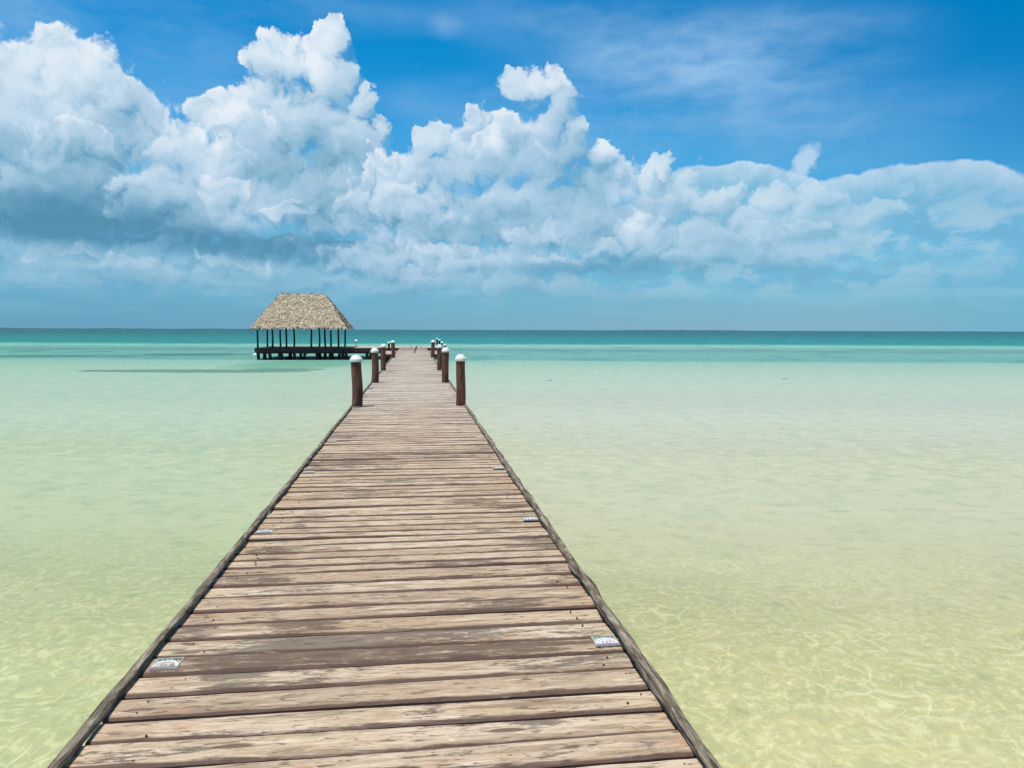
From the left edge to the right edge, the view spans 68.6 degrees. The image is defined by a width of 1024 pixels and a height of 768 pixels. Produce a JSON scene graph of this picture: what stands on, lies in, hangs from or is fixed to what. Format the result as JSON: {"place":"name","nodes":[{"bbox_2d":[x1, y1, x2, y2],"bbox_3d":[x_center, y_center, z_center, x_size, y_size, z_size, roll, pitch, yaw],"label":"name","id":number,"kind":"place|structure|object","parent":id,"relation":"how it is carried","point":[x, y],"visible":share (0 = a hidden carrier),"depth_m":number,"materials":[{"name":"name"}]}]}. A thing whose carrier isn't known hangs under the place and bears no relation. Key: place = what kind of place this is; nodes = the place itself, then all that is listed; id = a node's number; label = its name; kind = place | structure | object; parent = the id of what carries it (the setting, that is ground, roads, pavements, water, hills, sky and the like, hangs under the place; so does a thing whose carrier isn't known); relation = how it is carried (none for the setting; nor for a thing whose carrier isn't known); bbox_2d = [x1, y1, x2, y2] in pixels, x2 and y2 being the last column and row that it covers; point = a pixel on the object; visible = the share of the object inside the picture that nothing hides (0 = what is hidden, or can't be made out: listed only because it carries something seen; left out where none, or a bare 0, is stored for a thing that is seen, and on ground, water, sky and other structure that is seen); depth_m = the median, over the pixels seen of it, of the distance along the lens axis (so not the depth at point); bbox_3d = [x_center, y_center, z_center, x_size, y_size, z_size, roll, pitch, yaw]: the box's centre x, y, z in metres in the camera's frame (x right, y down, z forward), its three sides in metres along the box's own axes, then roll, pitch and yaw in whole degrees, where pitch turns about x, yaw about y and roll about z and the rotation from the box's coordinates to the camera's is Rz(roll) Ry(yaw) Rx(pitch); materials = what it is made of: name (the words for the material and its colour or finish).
{"place":"outdoors","nodes":[
{"label":"outdoors","id":0,"kind":"place"},
{"bbox_2d":[0,328,741,330],"bbox_3d":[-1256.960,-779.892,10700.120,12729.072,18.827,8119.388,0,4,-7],"label":"shore","id":1,"kind":"structure","parent":0,"point":[327,329],"depth_m":8557.81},
{"bbox_2d":[0,329,1023,544],"bbox_3d":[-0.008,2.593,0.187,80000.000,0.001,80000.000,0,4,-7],"label":"water","id":2,"kind":"structure","parent":0,"point":[884,435],"depth_m":20.43,"materials":[{"name":"teal liquid"}]},
{"bbox_2d":[254,346,436,359],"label":"cross walkway","id":3,"kind":"structure","parent":2,"relation":"in","point":[341,351],"depth_m":64.50,"materials":[{"name":"brown wood"}]},
{"bbox_2d":[249,293,353,347],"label":"thatched shelter","id":4,"kind":"object","parent":3,"relation":"on","point":[304,311],"visible":1,"depth_m":64.71,"materials":[{"name":"beige wicker"}]},
{"bbox_2d":[47,350,721,767],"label":"dock","id":5,"kind":"object","parent":2,"relation":"in","point":[403,584],"visible":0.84,"depth_m":3.87,"materials":[{"name":"brown wood"}]},
{"bbox_2d":[148,657,184,670],"bbox_3d":[-1.646,1.334,3.579,0.126,0.009,0.126,0,4,-7],"label":"solar deck light","id":6,"kind":"object","parent":5,"relation":"on","point":[173,663],"visible":1,"depth_m":3.57,"materials":[{"name":"white plastic"}]},
{"bbox_2d":[255,529,274,533],"bbox_3d":[-1.953,1.164,5.931,0.126,0.009,0.126,0,4,-7],"label":"number tile","id":7,"kind":"object","parent":5,"relation":"on","point":[264,531],"visible":1,"depth_m":5.91,"materials":[{"name":"white ceramic"}]},
{"bbox_2d":[350,355,362,406],"bbox_3d":[-3.237,0.806,15.662,0.264,2.831,0.251,0,4,-7],"label":"mooring post","id":8,"kind":"object","parent":5,"relation":"attached to","point":[357,383],"visible":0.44,"depth_m":15.51,"materials":[{"name":"brown wood"}]},
{"bbox_2d":[370,348,378,382],"bbox_3d":[-4.121,0.310,22.638,0.277,2.810,0.241,0,4,-7],"label":"mooring post","id":9,"kind":"object","parent":5,"relation":"attached to","point":[374,352],"visible":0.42,"depth_m":22.49,"materials":[{"name":"brown wood"}]},
{"bbox_2d":[380,344,386,369],"bbox_3d":[-5.041,-0.179,29.462,0.247,2.800,0.232,0,4,-7],"label":"mooring post","id":10,"kind":"object","parent":5,"relation":"attached to","point":[383,355],"visible":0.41,"depth_m":29.32,"materials":[{"name":"brown wood"}]},
{"bbox_2d":[391,340,394,357],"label":"mooring post","id":11,"kind":"object","parent":5,"relation":"attached to","point":[393,348],"visible":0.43,"depth_m":42.57,"materials":[{"name":"brown wood"}]},
{"bbox_2d":[431,340,434,358],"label":"mooring post","id":12,"kind":"object","parent":5,"relation":"attached to","point":[432,348],"visible":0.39,"depth_m":42.87,"materials":[{"name":"brown wood"}]},
{"bbox_2d":[436,344,442,369],"bbox_3d":[-2.862,-0.183,29.746,0.267,2.780,0.237,0,4,-7],"label":"mooring post","id":13,"kind":"object","parent":5,"relation":"attached to","point":[439,347],"visible":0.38,"depth_m":29.60,"materials":[{"name":"brown wood"}]},
{"bbox_2d":[441,347,449,382],"bbox_3d":[-2.032,0.292,22.911,0.273,2.822,0.241,0,4,-7],"label":"mooring post","id":14,"kind":"object","parent":5,"relation":"attached to","point":[445,351],"visible":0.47,"depth_m":22.77,"materials":[{"name":"brown wood"}]},
{"bbox_2d":[455,354,465,405],"bbox_3d":[-1.099,0.786,15.944,0.255,2.841,0.227,0,4,-7],"label":"mooring post","id":15,"kind":"object","parent":5,"relation":"attached to","point":[460,359],"visible":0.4,"depth_m":15.80,"materials":[{"name":"brown wood"}]},
{"bbox_2d":[522,516,538,520],"bbox_3d":[0.155,1.140,6.356,0.126,0.009,0.126,0,4,-7],"label":"number tile","id":16,"kind":"object","parent":5,"relation":"on","point":[531,518],"visible":1,"depth_m":6.34,"materials":[{"name":"white ceramic"}]},
{"bbox_2d":[591,635,620,646],"bbox_3d":[0.480,1.320,3.858,0.126,0.009,0.126,0,4,-7],"label":"solar deck light","id":17,"kind":"object","parent":5,"relation":"on","point":[606,640],"visible":1,"depth_m":3.85,"materials":[{"name":"white plastic"}]},
{"bbox_2d":[0,531,1023,767],"bbox_3d":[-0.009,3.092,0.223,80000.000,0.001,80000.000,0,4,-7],"label":"seabed","id":18,"kind":"structure","parent":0,"point":[771,652],"depth_m":7.70,"materials":[{"name":"beige sand"}]},
{"bbox_2d":[0,0,1023,331],"label":"sky","id":19,"kind":"structure","parent":0,"point":[744,165],"materials":[{"name":"blue"}]}
]}

